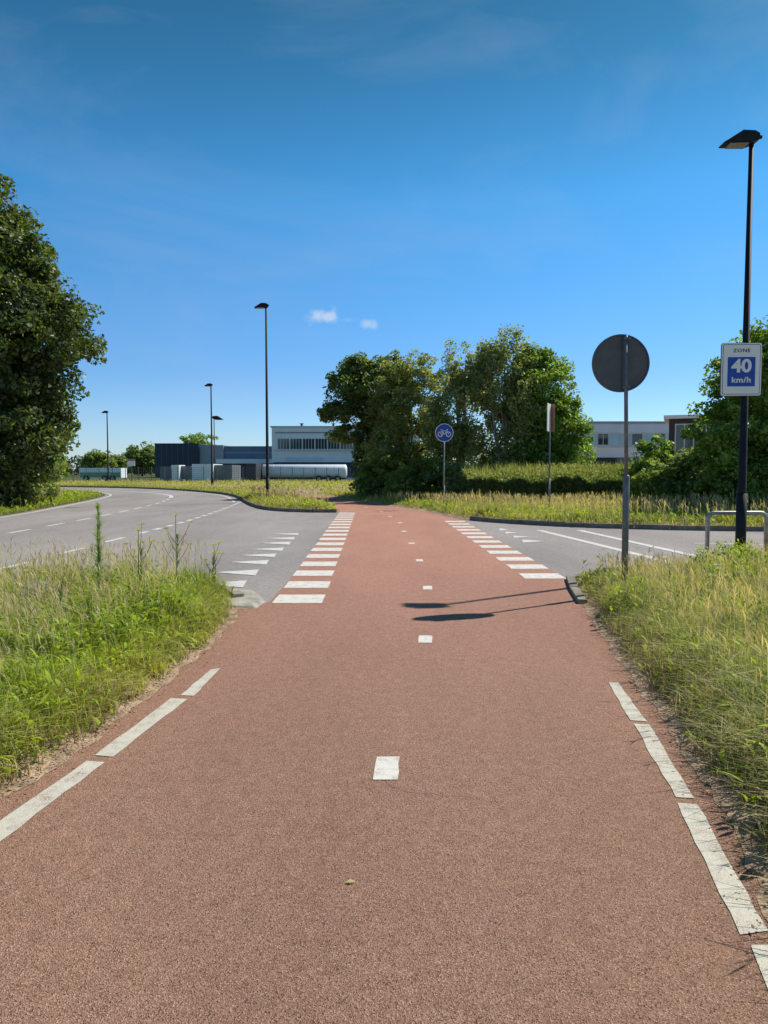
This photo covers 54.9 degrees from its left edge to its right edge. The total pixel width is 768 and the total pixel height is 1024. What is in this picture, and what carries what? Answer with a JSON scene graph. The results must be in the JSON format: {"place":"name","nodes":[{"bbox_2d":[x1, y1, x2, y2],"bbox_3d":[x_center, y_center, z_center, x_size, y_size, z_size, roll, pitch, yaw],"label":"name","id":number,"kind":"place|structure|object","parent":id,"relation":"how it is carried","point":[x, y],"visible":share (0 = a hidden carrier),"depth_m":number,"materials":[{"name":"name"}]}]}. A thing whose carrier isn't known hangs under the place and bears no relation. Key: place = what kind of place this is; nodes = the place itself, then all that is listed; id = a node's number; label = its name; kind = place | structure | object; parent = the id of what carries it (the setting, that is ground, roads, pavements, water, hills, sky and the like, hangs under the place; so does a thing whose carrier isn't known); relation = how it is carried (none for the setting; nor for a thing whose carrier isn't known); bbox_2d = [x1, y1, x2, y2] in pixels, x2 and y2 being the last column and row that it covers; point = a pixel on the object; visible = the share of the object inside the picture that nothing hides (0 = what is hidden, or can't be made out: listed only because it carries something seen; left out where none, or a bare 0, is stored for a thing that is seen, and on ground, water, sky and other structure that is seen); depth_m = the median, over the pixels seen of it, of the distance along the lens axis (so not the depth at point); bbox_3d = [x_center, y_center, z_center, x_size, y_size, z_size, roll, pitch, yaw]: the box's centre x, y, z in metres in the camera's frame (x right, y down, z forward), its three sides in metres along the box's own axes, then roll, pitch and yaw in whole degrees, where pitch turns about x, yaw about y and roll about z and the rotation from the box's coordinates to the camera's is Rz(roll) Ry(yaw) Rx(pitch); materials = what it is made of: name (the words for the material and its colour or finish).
{"place":"outdoors","nodes":[
{"label":"outdoors","id":0,"kind":"place"},
{"bbox_2d":[0,606,248,798],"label":"verge soil","id":1,"kind":"structure","parent":0,"point":[63,758],"depth_m":4.36,"materials":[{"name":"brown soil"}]},
{"bbox_2d":[15,580,58,603],"bbox_3d":[-3.500,0.898,7.478,0.465,0.440,0.369,0,3,0],"label":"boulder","id":2,"kind":"object","parent":1,"relation":"on","point":[35,590],"visible":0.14,"depth_m":7.35,"materials":[{"name":"stone"}]},
{"bbox_2d":[42,565,74,613],"bbox_3d":[-2.910,0.810,6.636,0.288,0.671,0.334,-1,4,-22],"label":"umbel weed","id":3,"kind":"object","parent":1,"relation":"on","point":[60,593],"visible":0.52,"depth_m":6.64,"materials":[{"name":"green plant"}]},
{"bbox_2d":[86,503,117,593],"bbox_3d":[-2.916,0.490,7.640,0.468,1.195,0.409,0,3,0],"label":"fleabane","id":4,"kind":"object","parent":1,"relation":"on","point":[98,546],"visible":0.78,"depth_m":7.62,"materials":[{"name":"green plant"}]},
{"bbox_2d":[0,534,251,789],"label":"verge grass","id":5,"kind":"structure","parent":1,"relation":"on","point":[81,656],"depth_m":5.68,"materials":[{"name":"green plant"}]},
{"bbox_2d":[123,523,154,579],"bbox_3d":[-2.619,0.598,7.974,0.344,0.944,0.362,0,3,0],"label":"umbel weed","id":6,"kind":"object","parent":1,"relation":"on","point":[140,554],"visible":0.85,"depth_m":7.95,"materials":[{"name":"green plant"}]},
{"bbox_2d":[159,514,192,580],"bbox_3d":[-2.429,0.527,8.626,0.399,1.010,0.291,-2,4,-28],"label":"umbel weed","id":7,"kind":"object","parent":1,"relation":"on","point":[176,554],"visible":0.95,"depth_m":8.64,"materials":[{"name":"green plant"}]},
{"bbox_2d":[204,541,224,581],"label":"umbel weed","id":8,"kind":"object","parent":1,"relation":"on","point":[213,563],"visible":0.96,"depth_m":8.94,"materials":[{"name":"green plant"}]},
{"bbox_2d":[0,470,386,515],"bbox_3d":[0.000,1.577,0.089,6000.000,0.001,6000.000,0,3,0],"label":"ground","id":9,"kind":"structure","parent":0,"point":[145,475],"depth_m":123.28,"materials":[{"name":"green plant"}]},
{"bbox_2d":[1,409,59,502],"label":"elder shrub","id":10,"kind":"object","parent":9,"relation":"on","point":[40,489],"visible":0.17,"depth_m":30.44,"materials":[{"name":"green plant"}]},
{"bbox_2d":[0,486,103,515],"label":"roadside grass","id":11,"kind":"structure","parent":9,"relation":"on","point":[67,495],"depth_m":37.41,"materials":[{"name":"green plant"}]},
{"bbox_2d":[43,463,61,497],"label":"bramble shrub","id":12,"kind":"object","parent":9,"relation":"on","point":[59,479],"visible":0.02,"depth_m":38.45,"materials":[{"name":"green plant"}]},
{"bbox_2d":[0,173,107,508],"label":"maple tree","id":13,"kind":"object","parent":9,"relation":"on","point":[37,311],"visible":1,"depth_m":29.08,"materials":[{"name":"green plant"}]},
{"bbox_2d":[30,351,80,478],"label":"maple tree","id":14,"kind":"object","parent":9,"relation":"on","point":[64,463],"visible":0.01,"depth_m":43.69,"materials":[{"name":"green plant"}]},
{"bbox_2d":[79,450,117,467],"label":"distant tree","id":15,"kind":"object","parent":9,"relation":"on","point":[95,459],"visible":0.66,"depth_m":177.72,"materials":[{"name":"green plant"}]},
{"bbox_2d":[79,468,126,480],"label":"box trailer","id":16,"kind":"object","parent":9,"relation":"on","point":[118,472],"visible":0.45,"depth_m":103.84,"materials":[{"name":"metal"}]},
{"bbox_2d":[101,411,109,480],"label":"street lamp","id":17,"kind":"object","parent":9,"relation":"on","point":[106,412],"visible":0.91,"depth_m":101.61,"materials":[{"name":"black metal"}]},
{"bbox_2d":[112,454,134,474],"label":"distant tree","id":18,"kind":"object","parent":9,"relation":"on","point":[122,460],"visible":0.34,"depth_m":183.23,"materials":[{"name":"green plant"}]},
{"bbox_2d":[128,459,134,478],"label":"warning board","id":19,"kind":"object","parent":9,"relation":"on","point":[131,462],"visible":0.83,"depth_m":92.78,"materials":[{"name":"metal"}]},
{"bbox_2d":[120,441,154,475],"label":"distant tree","id":20,"kind":"object","parent":9,"relation":"on","point":[144,457],"visible":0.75,"depth_m":187.57,"materials":[{"name":"green plant"}]},
{"bbox_2d":[62,467,265,481],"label":"fence","id":21,"kind":"object","parent":9,"relation":"on","point":[153,477],"visible":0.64,"depth_m":91.91,"materials":[{"name":"metal"}]},
{"bbox_2d":[160,466,171,480],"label":"shipping container","id":22,"kind":"object","parent":9,"relation":"on","point":[168,471],"visible":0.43,"depth_m":96.87,"materials":[{"name":"grey metal"}]},
{"bbox_2d":[171,465,184,480],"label":"shipping container","id":23,"kind":"object","parent":9,"relation":"on","point":[174,470],"visible":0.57,"depth_m":95.87,"materials":[{"name":"white metal"}]},
{"bbox_2d":[181,466,191,480],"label":"shipping container","id":24,"kind":"object","parent":9,"relation":"on","point":[185,471],"visible":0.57,"depth_m":96.86,"materials":[{"name":"grey metal"}]},
{"bbox_2d":[179,432,217,444],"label":"distant tree","id":25,"kind":"object","parent":9,"relation":"on","point":[196,438],"visible":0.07,"depth_m":207.18,"materials":[{"name":"green plant"}]},
{"bbox_2d":[52,479,355,490],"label":"grass","id":26,"kind":"structure","parent":9,"relation":"on","point":[319,483],"depth_m":76.68,"materials":[{"name":"green plant"}]},
{"bbox_2d":[192,464,222,480],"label":"shipping container","id":27,"kind":"object","parent":9,"relation":"on","point":[197,470],"visible":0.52,"depth_m":95.86,"materials":[{"name":"white metal"}]},
{"bbox_2d":[212,416,223,463],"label":"street lamp","id":28,"kind":"object","parent":9,"relation":"on","point":[216,417],"visible":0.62,"depth_m":115.42,"materials":[{"name":"black metal"}]},
{"bbox_2d":[214,465,240,480],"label":"shipping container","id":29,"kind":"object","parent":9,"relation":"on","point":[221,470],"visible":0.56,"depth_m":96.89,"materials":[{"name":"grey metal"}]},
{"bbox_2d":[247,463,262,480],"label":"shipping container","id":30,"kind":"object","parent":9,"relation":"on","point":[254,469],"visible":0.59,"depth_m":96.89,"materials":[{"name":"grey metal"}]},
{"bbox_2d":[50,449,475,474],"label":"distant wood","id":31,"kind":"object","parent":9,"relation":"on","point":[77,467],"visible":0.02,"depth_m":234.14,"materials":[{"name":"green plant"}]},
{"bbox_2d":[261,463,346,480],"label":"tank trailer","id":32,"kind":"object","parent":9,"relation":"on","point":[297,469],"visible":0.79,"depth_m":101.01,"materials":[{"name":"metal"}]},
{"bbox_2d":[269,467,349,481],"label":"fence","id":33,"kind":"object","parent":9,"relation":"on","point":[315,477],"visible":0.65,"depth_m":93.89,"materials":[{"name":"metal"}]},
{"bbox_2d":[568,421,668,466],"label":"office building","id":34,"kind":"structure","parent":9,"relation":"on","point":[608,441],"depth_m":79.64,"materials":[{"name":"white paint"}]},
{"bbox_2d":[586,433,597,444],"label":"window","id":35,"kind":"structure","parent":34,"relation":"in","point":[594,435],"depth_m":79.65,"materials":[{"name":"blue glass"}]},
{"bbox_2d":[597,433,608,444],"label":"window","id":36,"kind":"structure","parent":34,"relation":"in","point":[602,438],"depth_m":79.65,"materials":[{"name":"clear glass"}]},
{"bbox_2d":[609,433,619,444],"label":"window","id":37,"kind":"structure","parent":34,"relation":"in","point":[614,438],"depth_m":79.65,"materials":[{"name":"blue glass"}]},
{"bbox_2d":[620,433,631,444],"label":"window","id":38,"kind":"structure","parent":34,"relation":"in","point":[621,434],"depth_m":79.65,"materials":[{"name":"blue glass"}]},
{"bbox_2d":[631,433,642,444],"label":"window","id":39,"kind":"structure","parent":34,"relation":"in","point":[635,437],"depth_m":79.65,"materials":[{"name":"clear glass"}]},
{"bbox_2d":[643,433,653,444],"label":"window","id":40,"kind":"structure","parent":34,"relation":"in","point":[646,436],"depth_m":79.63,"materials":[{"name":"blue glass"}]},
{"bbox_2d":[654,433,665,444],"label":"window","id":41,"kind":"structure","parent":34,"relation":"in","point":[662,434],"depth_m":79.63,"materials":[{"name":"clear glass"}]},
{"bbox_2d":[664,414,738,456],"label":"pavilion","id":42,"kind":"structure","parent":9,"relation":"on","point":[677,423],"depth_m":59.35,"materials":[{"name":"brown brick"}]},
{"bbox_2d":[674,423,693,453],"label":"window","id":43,"kind":"structure","parent":42,"relation":"in","point":[680,443],"depth_m":59.39,"materials":[{"name":"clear glass"}]},
{"bbox_2d":[696,424,714,443],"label":"window","id":44,"kind":"structure","parent":42,"relation":"in","point":[701,424],"depth_m":58.72,"materials":[{"name":"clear glass"}]},
{"bbox_2d":[63,482,338,511],"bbox_3d":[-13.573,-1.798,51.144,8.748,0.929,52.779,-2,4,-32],"label":"island grass","id":45,"kind":"structure","parent":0,"point":[278,498],"depth_m":35.16,"materials":[{"name":"green plant"}]},
{"bbox_2d":[254,303,269,496],"bbox_3d":[-5.862,-5.207,35.762,0.704,9.604,0.318,0,3,0],"label":"street lamp","id":46,"kind":"object","parent":45,"relation":"on","point":[262,305],"visible":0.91,"depth_m":35.69,"materials":[{"name":"black metal"}]},
{"bbox_2d":[154,443,271,476],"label":"warehouse","id":47,"kind":"structure","parent":0,"point":[185,454],"depth_m":149.69,"materials":[{"name":"metal"}]},
{"bbox_2d":[239,464,245,476],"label":"loading door","id":48,"kind":"structure","parent":47,"relation":"in","point":[243,471],"depth_m":150.67,"materials":[{"name":"grey metal"}]},
{"bbox_2d":[270,423,419,478],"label":"office building","id":49,"kind":"structure","parent":0,"point":[301,444],"depth_m":129.50,"materials":[{"name":"grey metal"}]},
{"bbox_2d":[277,438,289,448],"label":"window","id":50,"kind":"structure","parent":49,"relation":"in","point":[282,443],"depth_m":129.47,"materials":[{"name":"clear glass"}]},
{"bbox_2d":[290,438,301,448],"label":"window","id":51,"kind":"structure","parent":49,"relation":"in","point":[295,443],"depth_m":129.51,"materials":[{"name":"grey glass"}]},
{"bbox_2d":[303,438,314,448],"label":"window","id":52,"kind":"structure","parent":49,"relation":"in","point":[308,443],"depth_m":129.49,"materials":[{"name":"grey glass"}]},
{"bbox_2d":[315,438,326,448],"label":"window","id":53,"kind":"structure","parent":49,"relation":"in","point":[320,443],"depth_m":129.51,"materials":[{"name":"grey glass"}]},
{"bbox_2d":[328,438,339,448],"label":"window","id":54,"kind":"structure","parent":49,"relation":"in","point":[330,444],"depth_m":129.51,"materials":[{"name":"grey glass"}]},
{"bbox_2d":[340,442,351,448],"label":"window","id":55,"kind":"structure","parent":49,"relation":"in","point":[349,446],"depth_m":129.51,"materials":[{"name":"grey glass"}]},
{"bbox_2d":[0,487,763,602],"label":"road","id":56,"kind":"structure","parent":0,"point":[242,530],"depth_m":17.83,"materials":[{"name":"grey asphalt"}]},
{"bbox_2d":[60,486,336,512],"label":"kerb","id":57,"kind":"structure","parent":56,"relation":"on","point":[287,509],"depth_m":34.74,"materials":[{"name":"grey concrete"}]},
{"bbox_2d":[215,585,243,596],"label":"kerb","id":58,"kind":"structure","parent":56,"relation":"on","point":[239,594],"depth_m":8.88,"materials":[{"name":"concrete"}]},
{"bbox_2d":[226,589,265,608],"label":"kerb slab","id":59,"kind":"structure","parent":56,"relation":"on","point":[251,599],"depth_m":8.72,"materials":[{"name":"concrete"}]},
{"bbox_2d":[219,528,538,586],"bbox_3d":[0.400,0.724,14.954,6.283,0.001,10.076,0,3,0],"label":"give way triangle marking","id":60,"kind":"object","parent":56,"relation":"on","point":[246,572],"visible":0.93,"depth_m":12.86,"materials":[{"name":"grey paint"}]},
{"bbox_2d":[0,487,762,568],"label":"road marking","id":61,"kind":"object","parent":56,"relation":"on","point":[585,541],"visible":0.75,"depth_m":17.25,"materials":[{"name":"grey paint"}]},
{"bbox_2d":[566,572,591,603],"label":"kerb","id":62,"kind":"structure","parent":56,"relation":"on","point":[577,593],"depth_m":9.42,"materials":[{"name":"grey concrete"}]},
{"bbox_2d":[470,516,763,530],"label":"kerb","id":63,"kind":"structure","parent":56,"relation":"on","point":[619,526],"depth_m":19.99,"materials":[{"name":"grey concrete"}]},
{"bbox_2d":[0,485,767,1023],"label":"cycle path","id":64,"kind":"structure","parent":0,"point":[514,843],"depth_m":3.17,"materials":[{"name":"red asphalt"}]},
{"bbox_2d":[0,668,767,987],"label":"edge line marking","id":65,"kind":"object","parent":64,"relation":"on","point":[744,913],"visible":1,"depth_m":3.45,"materials":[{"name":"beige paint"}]},
{"bbox_2d":[365,507,431,779],"bbox_3d":[0.112,0.577,17.484,1.122,0.001,27.495,0,3,-2],"label":"dash marking","id":66,"kind":"object","parent":64,"relation":"on","point":[387,767],"visible":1,"depth_m":3.94,"materials":[{"name":"white paint"}]},
{"bbox_2d":[272,513,564,602],"bbox_3d":[0.497,0.549,17.973,4.287,0.001,18.519,0,3,0],"label":"crossing block marking","id":67,"kind":"object","parent":64,"relation":"on","point":[279,598],"visible":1,"depth_m":12.29,"materials":[{"name":"white paint"}]},
{"bbox_2d":[0,0,767,469],"label":"sky","id":68,"kind":"structure","parent":0,"point":[382,176],"materials":[{"name":"blue"}]},
{"bbox_2d":[57,482,767,529],"bbox_3d":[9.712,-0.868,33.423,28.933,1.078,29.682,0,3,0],"label":"field grass","id":69,"kind":"structure","parent":0,"point":[572,508],"depth_m":23.61,"materials":[{"name":"green plant"}]},
{"bbox_2d":[204,383,213,484],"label":"street lamp","id":70,"kind":"object","parent":69,"relation":"on","point":[210,385],"visible":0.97,"depth_m":69.67,"materials":[{"name":"black metal"}]},
{"bbox_2d":[316,349,415,478],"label":"oak tree","id":71,"kind":"object","parent":69,"relation":"on","point":[355,376],"visible":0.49,"depth_m":41.94,"materials":[{"name":"green plant"}]},
{"bbox_2d":[348,450,421,498],"bbox_3d":[0.184,-1.903,39.009,4.144,2.771,2.742,0,3,0],"label":"undergrowth shrub","id":72,"kind":"object","parent":69,"relation":"on","point":[382,468],"visible":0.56,"depth_m":38.49,"materials":[{"name":"green plant"}]},
{"bbox_2d":[360,349,448,485],"bbox_3d":[1.390,-4.809,40.713,5.395,8.385,4.132,0,3,0],"label":"alder tree","id":73,"kind":"object","parent":69,"relation":"on","point":[409,396],"visible":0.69,"depth_m":39.99,"materials":[{"name":"green plant"}]},
{"bbox_2d":[381,456,455,498],"bbox_3d":[2.050,-1.608,36.979,4.377,2.453,2.457,0,3,0],"label":"undergrowth shrub","id":74,"kind":"object","parent":69,"relation":"on","point":[405,480],"visible":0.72,"depth_m":36.44,"materials":[{"name":"green plant"}]},
{"bbox_2d":[435,424,453,502],"bbox_3d":[2.434,-1.818,29.939,0.738,3.498,0.084,0,3,0],"label":"cycle sign","id":75,"kind":"object","parent":69,"relation":"on","point":[444,433],"visible":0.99,"depth_m":29.83,"materials":[{"name":"metal"}]},
{"bbox_2d":[415,336,497,474],"bbox_3d":[3.797,-4.723,38.212,4.460,8.487,3.839,0,3,0],"label":"birch tree","id":76,"kind":"object","parent":69,"relation":"on","point":[460,389],"visible":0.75,"depth_m":37.60,"materials":[{"name":"green plant"}]},
{"bbox_2d":[429,460,483,497],"bbox_3d":[4.254,-1.455,36.406,4.265,2.204,2.476,0,3,0],"label":"undergrowth shrub","id":77,"kind":"object","parent":69,"relation":"on","point":[458,483],"visible":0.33,"depth_m":35.75,"materials":[{"name":"green plant"}]},
{"bbox_2d":[459,323,544,467],"bbox_3d":[6.112,-5.015,37.704,4.421,9.128,3.818,1,3,20],"label":"birch tree","id":78,"kind":"object","parent":69,"relation":"on","point":[505,408],"visible":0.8,"depth_m":37.01,"materials":[{"name":"green plant"}]},
{"bbox_2d":[501,341,597,467],"bbox_3d":[8.400,-4.631,38.309,5.261,8.301,4.248,0,3,0],"label":"sycamore tree","id":79,"kind":"object","parent":69,"relation":"on","point":[563,449],"visible":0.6,"depth_m":37.29,"materials":[{"name":"green plant"}]},
{"bbox_2d":[547,403,554,506],"bbox_3d":[5.776,-1.782,25.647,0.219,3.912,0.726,1,3,18],"label":"angled sign","id":80,"kind":"object","parent":69,"relation":"on","point":[550,418],"visible":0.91,"depth_m":25.75,"materials":[{"name":"metal"}]},
{"bbox_2d":[460,460,695,503],"bbox_3d":[10.045,-1.332,33.363,13.208,2.188,3.926,0,3,0],"label":"hedge","id":81,"kind":"object","parent":69,"relation":"on","point":[595,478],"visible":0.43,"depth_m":31.55,"materials":[{"name":"green plant"}]},
{"bbox_2d":[616,434,689,501],"bbox_3d":[10.773,-1.493,28.939,3.229,3.109,2.306,0,3,0],"label":"hazel shrub","id":82,"kind":"object","parent":69,"relation":"on","point":[648,449],"visible":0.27,"depth_m":28.67,"materials":[{"name":"green plant"}]},
{"bbox_2d":[630,446,767,507],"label":"hazel shrub","id":83,"kind":"object","parent":69,"relation":"on","point":[659,479],"visible":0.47,"depth_m":26.44,"materials":[{"name":"green plant"}]},
{"bbox_2d":[680,315,767,510],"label":"maple tree","id":84,"kind":"object","parent":69,"relation":"on","point":[721,439],"visible":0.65,"depth_m":24.53,"materials":[{"name":"green plant"}]},
{"bbox_2d":[573,580,767,945],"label":"verge soil","id":85,"kind":"structure","parent":0,"point":[751,864],"depth_m":3.93,"materials":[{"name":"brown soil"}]},
{"bbox_2d":[592,334,649,580],"bbox_3d":[2.972,-0.538,9.337,0.721,3.377,0.087,0,3,0],"label":"round sign","id":86,"kind":"object","parent":85,"relation":"on","point":[620,362],"visible":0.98,"depth_m":9.29,"materials":[{"name":"metal"}]},
{"bbox_2d":[660,556,675,582],"bbox_3d":[3.344,0.776,8.644,0.319,0.512,0.291,-3,4,-38],"label":"yarrow","id":87,"kind":"object","parent":85,"relation":"on","point":[668,567],"visible":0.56,"depth_m":8.65,"materials":[{"name":"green plant"}]},
{"bbox_2d":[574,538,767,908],"bbox_3d":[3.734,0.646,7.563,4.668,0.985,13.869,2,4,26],"label":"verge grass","id":88,"kind":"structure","parent":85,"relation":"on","point":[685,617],"depth_m":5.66,"materials":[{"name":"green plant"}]},
{"bbox_2d":[692,549,711,576],"bbox_3d":[4.070,0.727,9.485,0.314,0.515,0.358,-2,4,-34],"label":"yarrow","id":89,"kind":"object","parent":85,"relation":"on","point":[703,556],"visible":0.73,"depth_m":9.44,"materials":[{"name":"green plant"}]},
{"bbox_2d":[709,563,731,595],"bbox_3d":[3.510,0.803,7.743,0.259,0.559,0.327,2,4,34],"label":"yarrow","id":90,"kind":"object","parent":85,"relation":"on","point":[718,576],"visible":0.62,"depth_m":7.73,"materials":[{"name":"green plant"}]},
{"bbox_2d":[705,511,767,557],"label":"hoop barrier","id":91,"kind":"object","parent":85,"relation":"on","point":[707,524],"visible":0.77,"depth_m":12.42,"materials":[{"name":"metal"}]},
{"bbox_2d":[718,130,762,554],"bbox_3d":[5.702,-2.557,12.024,0.611,7.002,0.276,0,3,0],"label":"street lamp","id":92,"kind":"object","parent":85,"relation":"on","point":[742,139],"visible":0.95,"depth_m":11.96,"materials":[{"name":"black metal"}]},
{"bbox_2d":[720,343,761,395],"bbox_3d":[5.751,-2.296,11.926,0.638,0.849,0.056,0,3,4],"label":"zone sign","id":93,"kind":"object","parent":92,"relation":"attached to","point":[740,369],"visible":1,"depth_m":11.90,"materials":[{"name":"metal"}]}
]}

